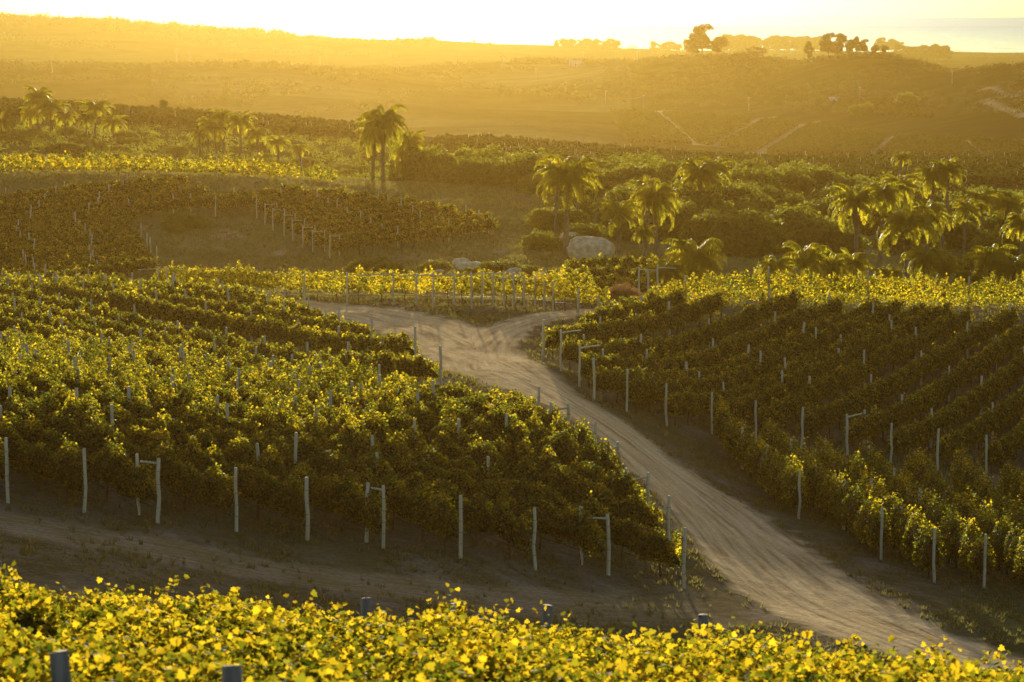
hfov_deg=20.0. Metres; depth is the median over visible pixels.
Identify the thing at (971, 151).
vine row
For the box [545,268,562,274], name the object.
shrub
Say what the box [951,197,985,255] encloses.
palm tree
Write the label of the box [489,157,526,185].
shrub
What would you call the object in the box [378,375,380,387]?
trellis post
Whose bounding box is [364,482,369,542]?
trellis post
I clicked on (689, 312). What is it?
vine row
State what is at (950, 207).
shrub
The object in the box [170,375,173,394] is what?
trellis post
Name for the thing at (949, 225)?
palm tree
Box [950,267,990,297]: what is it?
palm tree
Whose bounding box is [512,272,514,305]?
trellis post
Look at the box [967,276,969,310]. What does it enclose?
trellis post
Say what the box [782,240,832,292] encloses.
palm tree
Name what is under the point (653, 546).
vine row
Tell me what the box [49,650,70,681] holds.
trellis post
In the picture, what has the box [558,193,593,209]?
shrub
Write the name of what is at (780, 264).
palm tree
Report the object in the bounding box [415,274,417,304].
trellis post
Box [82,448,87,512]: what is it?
trellis post
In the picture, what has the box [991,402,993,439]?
trellis post
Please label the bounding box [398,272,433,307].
trellis post
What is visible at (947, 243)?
shrub
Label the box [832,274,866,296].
shrub
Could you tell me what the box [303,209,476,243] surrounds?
vine row
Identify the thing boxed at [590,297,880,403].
vine row
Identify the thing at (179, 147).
shrub
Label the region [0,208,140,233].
vine row
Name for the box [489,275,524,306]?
trellis post
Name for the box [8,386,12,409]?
trellis post
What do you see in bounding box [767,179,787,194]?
shrub
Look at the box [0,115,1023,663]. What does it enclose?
ground
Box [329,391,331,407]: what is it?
trellis post
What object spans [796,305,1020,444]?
vine row
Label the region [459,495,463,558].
trellis post
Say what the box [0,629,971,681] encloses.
vine row
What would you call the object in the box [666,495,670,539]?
trellis post
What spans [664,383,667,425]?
trellis post
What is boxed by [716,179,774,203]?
shrub
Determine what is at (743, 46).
tree
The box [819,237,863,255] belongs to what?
shrub
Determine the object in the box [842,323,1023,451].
vine row
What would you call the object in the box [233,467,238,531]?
trellis post
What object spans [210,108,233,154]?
palm tree
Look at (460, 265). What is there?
boulder
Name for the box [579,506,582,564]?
trellis post
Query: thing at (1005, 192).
shrub
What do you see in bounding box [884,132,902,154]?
vine row
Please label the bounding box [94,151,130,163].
shrub
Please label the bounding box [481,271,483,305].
trellis post
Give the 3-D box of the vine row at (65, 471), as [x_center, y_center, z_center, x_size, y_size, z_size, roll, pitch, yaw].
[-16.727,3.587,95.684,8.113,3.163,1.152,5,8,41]
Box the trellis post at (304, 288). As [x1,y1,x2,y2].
[303,272,304,303]
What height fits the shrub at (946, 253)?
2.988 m
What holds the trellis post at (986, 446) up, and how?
on the ground at (338, 567)
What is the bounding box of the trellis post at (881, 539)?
[880,507,883,559]
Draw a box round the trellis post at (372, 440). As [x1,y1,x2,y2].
[370,435,373,453]
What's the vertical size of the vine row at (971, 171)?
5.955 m
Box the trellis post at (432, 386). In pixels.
[431,380,434,398]
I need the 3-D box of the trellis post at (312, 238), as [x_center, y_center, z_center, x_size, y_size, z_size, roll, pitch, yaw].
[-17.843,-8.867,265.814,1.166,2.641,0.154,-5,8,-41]
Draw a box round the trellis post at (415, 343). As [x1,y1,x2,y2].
[414,326,416,359]
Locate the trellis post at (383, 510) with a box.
[371,485,385,548]
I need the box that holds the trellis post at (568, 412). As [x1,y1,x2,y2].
[553,404,569,428]
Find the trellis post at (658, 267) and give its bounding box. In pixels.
[656,265,675,289]
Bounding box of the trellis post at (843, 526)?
[842,480,845,529]
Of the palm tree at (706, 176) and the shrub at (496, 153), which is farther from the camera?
the shrub at (496, 153)
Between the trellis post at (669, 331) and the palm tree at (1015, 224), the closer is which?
the trellis post at (669, 331)
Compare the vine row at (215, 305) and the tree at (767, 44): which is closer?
the vine row at (215, 305)
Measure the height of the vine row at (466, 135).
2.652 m
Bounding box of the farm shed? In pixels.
[569,60,581,65]
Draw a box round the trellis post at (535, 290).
[534,276,535,305]
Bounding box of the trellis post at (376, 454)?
[375,452,378,468]
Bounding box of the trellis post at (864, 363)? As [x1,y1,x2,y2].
[862,350,864,385]
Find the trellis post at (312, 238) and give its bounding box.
[312,230,321,252]
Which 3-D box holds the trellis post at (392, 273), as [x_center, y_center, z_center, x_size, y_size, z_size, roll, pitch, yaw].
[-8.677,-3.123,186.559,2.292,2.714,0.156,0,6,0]
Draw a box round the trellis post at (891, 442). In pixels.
[889,423,892,462]
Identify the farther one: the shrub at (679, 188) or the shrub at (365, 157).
the shrub at (365, 157)
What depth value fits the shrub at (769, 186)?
329.67 m
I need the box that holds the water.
[186,26,1023,52]
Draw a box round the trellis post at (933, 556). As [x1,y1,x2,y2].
[932,528,936,582]
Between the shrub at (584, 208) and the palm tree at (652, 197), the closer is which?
the palm tree at (652, 197)
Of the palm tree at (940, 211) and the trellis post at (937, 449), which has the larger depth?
the palm tree at (940, 211)
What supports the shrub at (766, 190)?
on the ground at (338, 567)
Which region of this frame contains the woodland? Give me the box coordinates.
[0,10,1023,131]
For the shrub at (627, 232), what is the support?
on the ground at (338, 567)
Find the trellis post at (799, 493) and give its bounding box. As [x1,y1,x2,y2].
[797,470,801,518]
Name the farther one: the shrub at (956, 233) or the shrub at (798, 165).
the shrub at (798, 165)
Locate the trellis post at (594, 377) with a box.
[592,357,595,400]
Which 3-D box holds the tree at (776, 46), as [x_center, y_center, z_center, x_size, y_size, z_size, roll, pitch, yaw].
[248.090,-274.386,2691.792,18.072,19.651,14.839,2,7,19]
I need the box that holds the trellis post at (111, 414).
[110,404,113,429]
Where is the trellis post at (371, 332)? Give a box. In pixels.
[370,316,372,336]
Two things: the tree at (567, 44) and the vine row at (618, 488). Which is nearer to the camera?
the vine row at (618, 488)
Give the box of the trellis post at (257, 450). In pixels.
[255,443,259,464]
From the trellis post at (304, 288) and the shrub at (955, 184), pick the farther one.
the shrub at (955, 184)
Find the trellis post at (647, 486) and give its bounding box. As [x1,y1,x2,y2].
[632,472,649,528]
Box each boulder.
[452,258,470,266]
[455,261,480,270]
[506,267,521,275]
[559,232,577,240]
[567,236,614,260]
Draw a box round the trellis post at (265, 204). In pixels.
[264,203,274,224]
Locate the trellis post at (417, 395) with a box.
[416,391,419,404]
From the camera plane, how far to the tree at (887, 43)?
2828.07 m
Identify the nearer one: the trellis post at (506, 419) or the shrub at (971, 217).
the trellis post at (506, 419)
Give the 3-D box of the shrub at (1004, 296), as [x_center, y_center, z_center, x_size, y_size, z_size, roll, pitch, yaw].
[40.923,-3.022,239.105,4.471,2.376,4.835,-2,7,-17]
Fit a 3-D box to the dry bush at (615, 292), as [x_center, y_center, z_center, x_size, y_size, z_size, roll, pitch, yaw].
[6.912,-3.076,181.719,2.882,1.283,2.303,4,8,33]
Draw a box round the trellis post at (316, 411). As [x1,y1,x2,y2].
[314,409,317,425]
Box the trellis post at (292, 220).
[291,219,302,240]
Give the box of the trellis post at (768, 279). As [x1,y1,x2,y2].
[768,267,769,297]
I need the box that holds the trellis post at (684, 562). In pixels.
[682,528,686,588]
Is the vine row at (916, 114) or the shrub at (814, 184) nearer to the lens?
the shrub at (814, 184)
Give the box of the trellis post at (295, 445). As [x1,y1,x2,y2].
[293,432,297,466]
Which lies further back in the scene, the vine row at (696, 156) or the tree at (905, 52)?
the tree at (905, 52)
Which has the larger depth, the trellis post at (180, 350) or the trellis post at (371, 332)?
the trellis post at (371, 332)
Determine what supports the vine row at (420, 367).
on the ground at (338, 567)
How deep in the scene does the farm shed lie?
1549.40 m
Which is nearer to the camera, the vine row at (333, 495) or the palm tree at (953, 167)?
the vine row at (333, 495)
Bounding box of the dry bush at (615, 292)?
[602,282,643,299]
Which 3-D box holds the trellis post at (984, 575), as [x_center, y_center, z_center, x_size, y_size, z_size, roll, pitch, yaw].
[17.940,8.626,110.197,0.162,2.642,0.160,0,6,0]
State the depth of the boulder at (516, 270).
239.56 m
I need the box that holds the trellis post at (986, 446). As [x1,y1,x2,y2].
[985,435,987,475]
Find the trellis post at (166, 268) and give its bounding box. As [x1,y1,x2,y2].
[138,266,167,280]
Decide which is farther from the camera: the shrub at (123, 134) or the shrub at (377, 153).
the shrub at (123, 134)
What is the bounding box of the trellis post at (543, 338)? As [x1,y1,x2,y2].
[541,320,544,359]
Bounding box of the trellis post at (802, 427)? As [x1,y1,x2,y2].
[800,407,803,447]
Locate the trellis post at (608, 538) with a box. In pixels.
[587,513,610,575]
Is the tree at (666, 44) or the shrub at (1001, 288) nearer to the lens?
the shrub at (1001, 288)
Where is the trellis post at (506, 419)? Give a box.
[505,413,507,433]
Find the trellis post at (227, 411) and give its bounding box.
[225,403,228,424]
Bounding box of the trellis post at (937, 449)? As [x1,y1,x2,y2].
[936,428,939,470]
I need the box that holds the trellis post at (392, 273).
[359,271,394,304]
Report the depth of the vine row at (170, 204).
282.32 m
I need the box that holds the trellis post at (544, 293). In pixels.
[543,279,544,308]
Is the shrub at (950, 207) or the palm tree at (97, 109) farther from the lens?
the palm tree at (97, 109)
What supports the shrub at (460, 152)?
on the ground at (338, 567)
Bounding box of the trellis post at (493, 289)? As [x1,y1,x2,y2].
[492,272,493,306]
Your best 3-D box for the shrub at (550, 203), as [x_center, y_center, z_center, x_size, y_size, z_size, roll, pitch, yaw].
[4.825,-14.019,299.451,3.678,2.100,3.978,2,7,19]
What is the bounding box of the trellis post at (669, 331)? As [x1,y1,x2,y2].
[668,301,670,334]
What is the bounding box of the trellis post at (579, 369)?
[578,345,599,387]
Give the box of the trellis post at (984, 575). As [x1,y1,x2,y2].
[982,534,986,588]
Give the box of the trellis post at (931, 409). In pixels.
[930,408,932,447]
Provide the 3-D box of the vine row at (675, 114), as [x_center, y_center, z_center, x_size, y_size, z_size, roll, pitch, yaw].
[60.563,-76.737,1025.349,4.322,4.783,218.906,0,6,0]
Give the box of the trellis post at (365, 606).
[360,597,371,624]
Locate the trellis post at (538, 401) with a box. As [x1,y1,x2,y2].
[537,387,539,412]
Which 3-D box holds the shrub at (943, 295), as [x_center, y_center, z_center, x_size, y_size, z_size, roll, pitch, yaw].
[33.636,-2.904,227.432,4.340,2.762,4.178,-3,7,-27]
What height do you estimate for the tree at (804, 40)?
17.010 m
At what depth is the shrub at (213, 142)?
458.77 m
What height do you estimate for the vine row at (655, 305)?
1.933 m
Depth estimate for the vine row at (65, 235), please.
259.67 m
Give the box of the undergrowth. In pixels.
[0,115,1023,283]
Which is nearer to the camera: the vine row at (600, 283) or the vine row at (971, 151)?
the vine row at (600, 283)
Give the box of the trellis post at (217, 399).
[216,395,218,413]
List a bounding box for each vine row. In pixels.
[0,96,363,123]
[0,98,360,126]
[0,98,364,125]
[0,100,373,128]
[0,103,361,134]
[0,105,362,138]
[0,151,280,172]
[0,155,336,181]
[0,174,189,201]
[0,179,180,205]
[0,185,174,211]
[0,191,165,217]
[0,194,156,223]
[0,199,147,226]
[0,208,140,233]
[0,215,130,241]
[0,219,131,244]
[0,225,138,252]
[0,229,139,256]
[0,231,141,265]
[0,238,145,265]
[0,243,148,272]
[0,247,148,274]
[0,251,155,276]
[0,272,375,338]
[0,273,420,358]
[0,281,443,381]
[0,291,373,379]
[0,301,231,364]
[0,306,162,362]
[0,327,623,479]
[0,340,532,559]
[0,340,664,535]
[0,346,683,577]
[0,360,464,551]
[0,367,305,530]
[0,390,240,522]
[0,410,161,514]
[0,416,90,504]
[0,437,9,487]
[0,560,1011,681]
[0,567,1023,680]
[0,589,1023,681]
[0,606,1023,681]
[0,614,1023,681]
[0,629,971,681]
[0,646,1006,681]
[0,666,562,681]
[1,349,605,564]
[2,328,561,430]
[2,333,595,454]
[2,336,647,503]
[2,369,389,533]
[2,566,1023,676]
[3,324,538,412]
[3,578,961,672]
[4,97,365,124]
[6,256,160,278]
[54,270,341,323]
[87,179,164,193]
[109,182,210,203]
[109,273,306,312]
[131,192,240,213]
[147,274,283,298]
[154,259,609,310]
[177,183,302,209]
[216,185,347,211]
[257,190,371,211]
[266,191,391,218]
[273,194,417,223]
[283,199,440,229]
[284,264,594,293]
[293,203,457,234]
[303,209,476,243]
[313,212,493,251]
[327,217,499,255]
[428,139,487,152]
[433,137,489,148]
[435,135,490,143]
[440,135,487,142]
[443,133,493,139]
[445,132,496,138]
[470,136,1021,159]
[473,134,1014,158]
[477,137,1021,160]
[480,134,1022,157]
[480,140,1023,161]
[482,132,992,156]
[483,140,1018,162]
[485,134,1018,156]
[503,144,1022,165]
[505,145,1022,166]
[506,144,1023,164]
[507,147,1022,169]
[512,142,1023,162]
[512,146,1023,166]
[513,146,1018,168]
[520,147,1022,167]
[539,288,730,358]
[543,272,702,293]
[549,268,705,287]
[557,286,801,371]
[558,262,704,278]
[564,252,675,271]
[572,154,1023,170]
[575,153,1023,171]
[577,288,687,323]
[577,292,847,387]
[579,154,1023,173]
[579,154,1023,186]
[588,155,1015,184]
[589,154,1023,175]
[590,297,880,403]
[599,290,659,312]
[609,109,631,142]
[613,109,636,142]
[617,109,641,142]
[620,109,646,142]
[622,295,905,412]
[623,108,651,142]
[626,108,656,142]
[630,109,661,142]
[637,108,671,143]
[640,108,676,143]
[643,108,681,143]
[647,108,686,144]
[647,263,1023,309]
[650,107,691,144]
[662,108,699,141]
[662,301,931,425]
[669,109,700,142]
[688,110,702,142]
[706,114,743,144]
[708,114,748,144]
[708,115,753,144]
[708,301,953,424]
[712,394,808,515]
[719,117,767,145]
[723,117,772,147]
[729,118,777,147]
[734,118,782,148]
[739,118,787,149]
[745,119,792,150]
[749,120,798,151]
[749,305,976,437]
[759,417,892,555]
[766,122,811,153]
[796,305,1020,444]
[808,431,945,577]
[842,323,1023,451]
[844,97,884,115]
[852,97,891,115]
[855,437,996,583]
[858,131,881,154]
[859,97,898,115]
[862,132,887,154]
[867,97,906,116]
[874,97,912,117]
[876,133,898,155]
[882,97,919,117]
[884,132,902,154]
[887,133,904,154]
[887,348,1023,461]
[889,96,927,117]
[899,444,1023,584]
[931,383,1023,465]
[949,443,1023,541]
[954,135,974,154]
[956,136,980,154]
[970,136,997,155]
[981,414,1023,474]
[996,458,1023,509]
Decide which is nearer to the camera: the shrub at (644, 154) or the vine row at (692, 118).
the shrub at (644, 154)
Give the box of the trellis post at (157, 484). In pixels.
[140,458,160,522]
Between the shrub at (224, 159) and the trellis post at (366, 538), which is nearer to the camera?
the trellis post at (366, 538)
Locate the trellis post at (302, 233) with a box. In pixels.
[302,225,312,247]
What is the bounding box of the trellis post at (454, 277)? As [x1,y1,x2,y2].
[453,272,455,304]
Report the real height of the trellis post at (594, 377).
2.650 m
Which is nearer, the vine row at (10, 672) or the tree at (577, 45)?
the vine row at (10, 672)
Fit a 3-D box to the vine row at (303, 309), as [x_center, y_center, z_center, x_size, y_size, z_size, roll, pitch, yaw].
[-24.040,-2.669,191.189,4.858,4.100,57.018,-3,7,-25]
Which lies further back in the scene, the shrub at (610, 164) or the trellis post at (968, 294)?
the shrub at (610, 164)
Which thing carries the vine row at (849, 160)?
on the ground at (338, 567)
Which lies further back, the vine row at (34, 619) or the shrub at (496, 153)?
the shrub at (496, 153)
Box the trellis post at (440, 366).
[439,346,442,386]
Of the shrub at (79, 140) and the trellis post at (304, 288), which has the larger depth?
the shrub at (79, 140)
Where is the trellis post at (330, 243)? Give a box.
[329,234,337,257]
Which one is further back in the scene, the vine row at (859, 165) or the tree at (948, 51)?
the tree at (948, 51)
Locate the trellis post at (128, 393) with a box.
[127,386,130,403]
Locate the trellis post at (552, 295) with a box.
[552,281,553,310]
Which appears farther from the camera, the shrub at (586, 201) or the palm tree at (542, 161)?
the shrub at (586, 201)
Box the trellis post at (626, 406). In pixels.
[625,369,628,411]
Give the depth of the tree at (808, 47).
1279.35 m
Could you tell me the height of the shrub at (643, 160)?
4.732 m
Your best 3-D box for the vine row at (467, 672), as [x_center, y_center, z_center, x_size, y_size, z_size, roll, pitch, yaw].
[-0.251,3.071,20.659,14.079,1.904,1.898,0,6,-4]
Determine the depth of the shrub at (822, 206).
323.51 m
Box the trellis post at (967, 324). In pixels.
[966,322,968,358]
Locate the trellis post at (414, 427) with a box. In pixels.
[413,419,416,439]
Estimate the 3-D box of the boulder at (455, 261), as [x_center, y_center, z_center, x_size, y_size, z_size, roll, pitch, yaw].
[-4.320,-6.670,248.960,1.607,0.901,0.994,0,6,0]
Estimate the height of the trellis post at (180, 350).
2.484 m
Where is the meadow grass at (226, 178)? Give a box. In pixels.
[0,168,653,300]
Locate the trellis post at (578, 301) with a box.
[577,288,578,314]
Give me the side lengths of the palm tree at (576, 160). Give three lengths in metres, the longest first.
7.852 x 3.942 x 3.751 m
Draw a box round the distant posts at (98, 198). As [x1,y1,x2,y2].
[5,107,1023,258]
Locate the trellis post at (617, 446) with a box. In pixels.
[612,441,620,466]
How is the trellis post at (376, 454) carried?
on the ground at (338, 567)
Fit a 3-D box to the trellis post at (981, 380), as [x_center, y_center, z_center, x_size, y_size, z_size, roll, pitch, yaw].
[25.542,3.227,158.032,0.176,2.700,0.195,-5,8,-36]
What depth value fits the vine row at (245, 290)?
182.40 m
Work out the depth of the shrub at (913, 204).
339.26 m
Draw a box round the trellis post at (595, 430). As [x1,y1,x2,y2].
[593,422,596,444]
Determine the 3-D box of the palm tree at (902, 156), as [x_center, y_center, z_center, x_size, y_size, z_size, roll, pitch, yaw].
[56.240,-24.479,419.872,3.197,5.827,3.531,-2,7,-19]
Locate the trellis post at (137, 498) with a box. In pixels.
[135,454,140,514]
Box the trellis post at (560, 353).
[559,330,580,370]
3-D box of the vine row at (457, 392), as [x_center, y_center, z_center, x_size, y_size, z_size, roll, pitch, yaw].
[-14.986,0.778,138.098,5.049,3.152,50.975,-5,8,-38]
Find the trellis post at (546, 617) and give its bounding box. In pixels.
[541,604,552,644]
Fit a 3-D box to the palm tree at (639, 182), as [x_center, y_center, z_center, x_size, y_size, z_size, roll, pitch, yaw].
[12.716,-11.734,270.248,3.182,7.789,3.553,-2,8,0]
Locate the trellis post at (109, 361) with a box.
[108,356,110,374]
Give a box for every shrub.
[0,133,13,141]
[13,132,39,141]
[14,151,44,161]
[24,128,44,135]
[33,138,49,143]
[39,155,64,166]
[44,141,80,152]
[57,125,84,135]
[58,142,84,153]
[64,137,90,143]
[69,132,92,137]
[73,143,94,154]
[81,140,108,150]
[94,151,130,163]
[108,144,135,152]
[115,129,140,138]
[119,136,142,143]
[130,153,155,159]
[141,136,156,141]
[160,144,191,153]
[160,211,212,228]
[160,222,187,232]
[162,149,181,155]
[201,138,226,146]
[212,156,236,164]
[225,145,238,150]
[244,138,269,148]
[250,153,276,158]
[258,157,274,163]
[266,158,296,167]
[291,156,321,167]
[330,162,352,171]
[337,168,359,176]
[343,255,390,271]
[349,163,370,172]
[355,146,366,151]
[355,154,371,159]
[360,150,389,158]
[370,261,406,272]
[385,158,400,178]
[393,143,458,180]
[412,153,462,180]
[416,258,454,271]
[430,158,500,185]
[447,152,502,185]
[452,144,493,160]
[462,266,485,273]
[466,143,509,158]
[477,258,522,272]
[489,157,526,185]
[493,152,518,160]
[505,153,546,183]
[508,147,559,173]
[512,171,542,188]
[517,148,553,158]
[518,175,562,196]
[518,228,561,250]
[519,264,544,275]
[523,206,564,223]
[529,207,562,230]
[535,172,599,196]
[542,196,563,208]
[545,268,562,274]
[546,205,589,231]
[551,203,564,209]
[557,222,608,239]
[557,227,582,240]
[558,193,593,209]
[558,202,592,218]
[558,232,583,248]
[591,157,617,166]
[593,165,614,193]
[594,158,639,169]
[596,179,664,217]
[598,216,624,228]
[599,156,630,165]
[601,165,631,184]
[604,215,671,241]
[606,152,636,162]
[606,159,669,191]
[607,181,629,197]
[626,148,662,163]
[628,175,669,185]
[631,154,661,167]
[635,156,687,180]
[643,195,703,235]
[660,169,687,183]
[660,178,683,188]
[670,178,719,207]
[679,207,759,256]
[681,189,735,213]
[708,204,755,215]
[715,177,738,190]
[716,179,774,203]
[716,189,730,202]
[717,163,783,189]
[717,223,780,256]
[718,205,794,253]
[722,208,787,232]
[731,201,768,216]
[733,156,773,173]
[733,178,773,188]
[734,195,777,215]
[739,182,780,197]
[739,270,761,285]
[742,202,773,214]
[744,182,778,198]
[744,274,801,291]
[751,163,820,198]
[763,188,805,202]
[766,201,828,228]
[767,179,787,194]
[773,193,812,212]
[775,159,825,171]
[777,202,811,216]
[779,164,819,189]
[779,215,872,254]
[780,171,820,191]
[782,215,839,252]
[799,163,844,189]
[807,188,842,203]
[808,195,838,217]
[808,279,848,294]
[810,181,865,203]
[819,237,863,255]
[820,172,869,189]
[831,202,896,234]
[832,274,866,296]
[846,104,859,114]
[849,271,882,289]
[854,171,912,200]
[855,102,874,114]
[866,285,888,296]
[870,227,947,252]
[876,282,918,296]
[888,291,918,298]
[893,92,920,102]
[893,276,927,291]
[894,200,929,211]
[903,190,940,202]
[905,185,938,198]
[909,245,959,270]
[918,179,970,195]
[922,288,957,299]
[925,198,955,205]
[934,198,985,217]
[934,212,983,248]
[935,190,986,216]
[935,230,959,248]
[938,185,965,198]
[947,210,985,226]
[957,252,993,272]
[965,224,1023,254]
[965,233,1023,260]
[970,185,1013,211]
[975,285,1019,296]
[977,210,1021,233]
[994,291,1023,298]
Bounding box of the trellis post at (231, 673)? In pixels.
[222,665,242,681]
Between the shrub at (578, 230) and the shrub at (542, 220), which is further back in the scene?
the shrub at (542, 220)
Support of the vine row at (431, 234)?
on the ground at (338, 567)
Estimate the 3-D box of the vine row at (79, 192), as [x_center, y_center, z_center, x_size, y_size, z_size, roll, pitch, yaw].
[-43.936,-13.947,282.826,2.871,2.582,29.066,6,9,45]
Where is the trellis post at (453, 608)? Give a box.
[448,603,458,620]
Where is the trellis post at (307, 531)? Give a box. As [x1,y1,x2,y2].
[304,477,309,540]
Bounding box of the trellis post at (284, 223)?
[283,214,292,235]
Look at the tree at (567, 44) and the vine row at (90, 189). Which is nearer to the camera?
the vine row at (90, 189)
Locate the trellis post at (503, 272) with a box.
[472,270,504,304]
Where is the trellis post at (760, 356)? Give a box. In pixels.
[759,351,761,367]
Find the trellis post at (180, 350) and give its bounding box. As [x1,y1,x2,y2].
[179,347,181,360]
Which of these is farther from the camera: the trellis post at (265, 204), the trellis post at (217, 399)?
the trellis post at (265, 204)
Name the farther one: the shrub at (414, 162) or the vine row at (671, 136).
the vine row at (671, 136)
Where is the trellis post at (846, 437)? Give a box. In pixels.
[845,413,862,455]
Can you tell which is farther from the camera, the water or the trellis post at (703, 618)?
the water
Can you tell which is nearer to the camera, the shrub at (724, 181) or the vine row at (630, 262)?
the vine row at (630, 262)
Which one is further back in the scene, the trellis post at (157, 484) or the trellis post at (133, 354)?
the trellis post at (133, 354)
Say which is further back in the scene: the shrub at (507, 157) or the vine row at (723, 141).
the vine row at (723, 141)
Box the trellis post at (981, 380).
[980,376,982,414]
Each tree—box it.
[0,111,13,133]
[19,106,44,128]
[23,85,53,129]
[28,94,70,132]
[50,109,79,135]
[74,99,115,137]
[76,112,96,133]
[97,115,128,143]
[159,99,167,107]
[190,127,209,157]
[196,116,222,152]
[201,119,229,155]
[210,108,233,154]
[223,110,257,156]
[244,127,271,159]
[265,135,291,159]
[288,144,309,166]
[354,104,408,181]
[354,118,397,179]
[389,145,407,179]
[390,130,426,156]
[532,153,574,239]
[536,155,602,253]
[553,39,559,46]
[559,38,565,48]
[564,39,569,46]
[567,155,599,210]
[570,39,576,47]
[575,40,582,47]
[581,38,588,47]
[584,38,592,46]
[591,41,598,47]
[593,198,643,257]
[601,41,608,49]
[607,38,613,50]
[612,40,621,48]
[627,181,681,257]
[631,174,660,250]
[631,224,656,267]
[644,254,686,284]
[649,41,656,52]
[654,44,662,53]
[659,237,727,291]
[663,41,671,52]
[668,41,677,52]
[673,157,728,196]
[676,44,681,50]
[683,39,699,52]
[688,23,713,54]
[693,156,737,187]
[710,37,729,53]
[722,33,740,53]
[722,36,731,52]
[737,34,752,51]
[745,47,767,55]
[747,35,765,50]
[753,255,798,291]
[762,38,769,50]
[768,35,778,53]
[773,35,781,53]
[776,35,790,53]
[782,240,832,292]
[787,36,801,53]
[799,37,808,53]
[803,41,814,57]
[809,36,820,53]
[810,252,850,285]
[818,32,835,55]
[826,183,885,270]
[830,41,843,52]
[834,33,847,54]
[834,247,874,280]
[845,39,858,52]
[853,36,860,51]
[859,39,868,53]
[861,181,906,265]
[869,263,905,295]
[871,45,879,52]
[872,174,924,210]
[873,204,938,278]
[874,37,885,51]
[880,45,888,54]
[881,41,891,49]
[888,38,897,51]
[890,151,911,174]
[893,43,906,55]
[899,47,914,58]
[899,243,949,291]
[905,199,949,275]
[908,46,924,59]
[912,163,952,202]
[920,44,930,57]
[927,47,938,61]
[928,157,966,210]
[930,44,941,61]
[933,256,967,290]
[935,211,958,248]
[938,45,948,61]
[943,47,953,61]
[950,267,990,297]
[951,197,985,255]
[962,191,1003,233]
[962,243,1017,297]
[987,253,1023,297]
[988,193,1023,227]
[999,210,1023,285]
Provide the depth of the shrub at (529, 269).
241.45 m
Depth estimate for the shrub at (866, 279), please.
240.85 m
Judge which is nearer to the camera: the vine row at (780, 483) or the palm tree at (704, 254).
the vine row at (780, 483)
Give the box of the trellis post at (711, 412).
[711,392,712,433]
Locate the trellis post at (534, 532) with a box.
[532,507,536,570]
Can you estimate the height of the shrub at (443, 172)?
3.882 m
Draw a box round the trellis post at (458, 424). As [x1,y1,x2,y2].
[456,419,460,438]
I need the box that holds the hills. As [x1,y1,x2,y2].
[0,19,1023,155]
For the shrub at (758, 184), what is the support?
on the ground at (338, 567)
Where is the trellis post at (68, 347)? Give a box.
[67,341,69,353]
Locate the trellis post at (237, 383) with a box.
[236,378,238,388]
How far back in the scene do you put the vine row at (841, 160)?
514.13 m
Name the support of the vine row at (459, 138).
on the ground at (338, 567)
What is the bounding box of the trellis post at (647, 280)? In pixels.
[647,270,648,292]
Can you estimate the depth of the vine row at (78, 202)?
278.11 m
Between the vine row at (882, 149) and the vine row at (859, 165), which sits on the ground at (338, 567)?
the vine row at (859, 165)
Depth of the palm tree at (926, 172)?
329.61 m
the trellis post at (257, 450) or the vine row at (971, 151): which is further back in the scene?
the vine row at (971, 151)
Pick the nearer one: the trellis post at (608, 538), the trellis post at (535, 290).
the trellis post at (608, 538)
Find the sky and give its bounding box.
[0,0,1023,25]
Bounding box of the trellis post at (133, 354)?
[132,350,134,366]
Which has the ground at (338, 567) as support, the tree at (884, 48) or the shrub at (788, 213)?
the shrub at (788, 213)
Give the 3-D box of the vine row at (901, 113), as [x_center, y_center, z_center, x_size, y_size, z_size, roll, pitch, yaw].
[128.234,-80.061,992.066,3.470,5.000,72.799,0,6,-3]
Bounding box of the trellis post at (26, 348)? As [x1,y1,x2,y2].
[25,343,28,353]
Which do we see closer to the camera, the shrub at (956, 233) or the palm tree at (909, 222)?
the palm tree at (909, 222)
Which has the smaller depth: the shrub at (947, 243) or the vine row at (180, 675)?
the vine row at (180, 675)
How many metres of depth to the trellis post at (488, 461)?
101.36 m
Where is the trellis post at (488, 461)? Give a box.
[486,456,489,475]
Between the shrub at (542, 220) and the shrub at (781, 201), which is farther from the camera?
the shrub at (781, 201)
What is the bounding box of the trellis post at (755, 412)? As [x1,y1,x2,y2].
[754,400,756,439]
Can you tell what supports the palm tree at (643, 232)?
on the ground at (338, 567)
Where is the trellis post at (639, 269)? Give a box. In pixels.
[638,267,655,294]
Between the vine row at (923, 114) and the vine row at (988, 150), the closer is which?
the vine row at (988, 150)
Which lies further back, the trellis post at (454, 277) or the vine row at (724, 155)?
the vine row at (724, 155)
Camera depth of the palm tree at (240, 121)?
437.07 m
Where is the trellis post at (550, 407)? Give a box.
[549,402,552,417]
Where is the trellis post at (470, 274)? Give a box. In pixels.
[436,272,472,308]
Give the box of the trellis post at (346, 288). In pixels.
[346,272,347,305]
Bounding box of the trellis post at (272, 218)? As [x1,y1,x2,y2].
[272,208,281,229]
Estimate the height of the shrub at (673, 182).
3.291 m
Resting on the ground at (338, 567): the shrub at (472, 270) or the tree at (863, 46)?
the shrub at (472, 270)
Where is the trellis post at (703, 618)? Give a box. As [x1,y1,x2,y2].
[698,613,707,639]
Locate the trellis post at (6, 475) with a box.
[4,438,9,502]
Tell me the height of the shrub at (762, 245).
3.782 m
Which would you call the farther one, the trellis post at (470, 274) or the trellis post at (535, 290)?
the trellis post at (535, 290)
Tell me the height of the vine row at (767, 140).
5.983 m
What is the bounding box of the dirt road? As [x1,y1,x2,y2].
[294,300,1023,672]
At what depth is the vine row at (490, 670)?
24.72 m
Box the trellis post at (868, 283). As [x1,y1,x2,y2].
[867,271,868,300]
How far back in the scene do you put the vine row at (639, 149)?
544.16 m

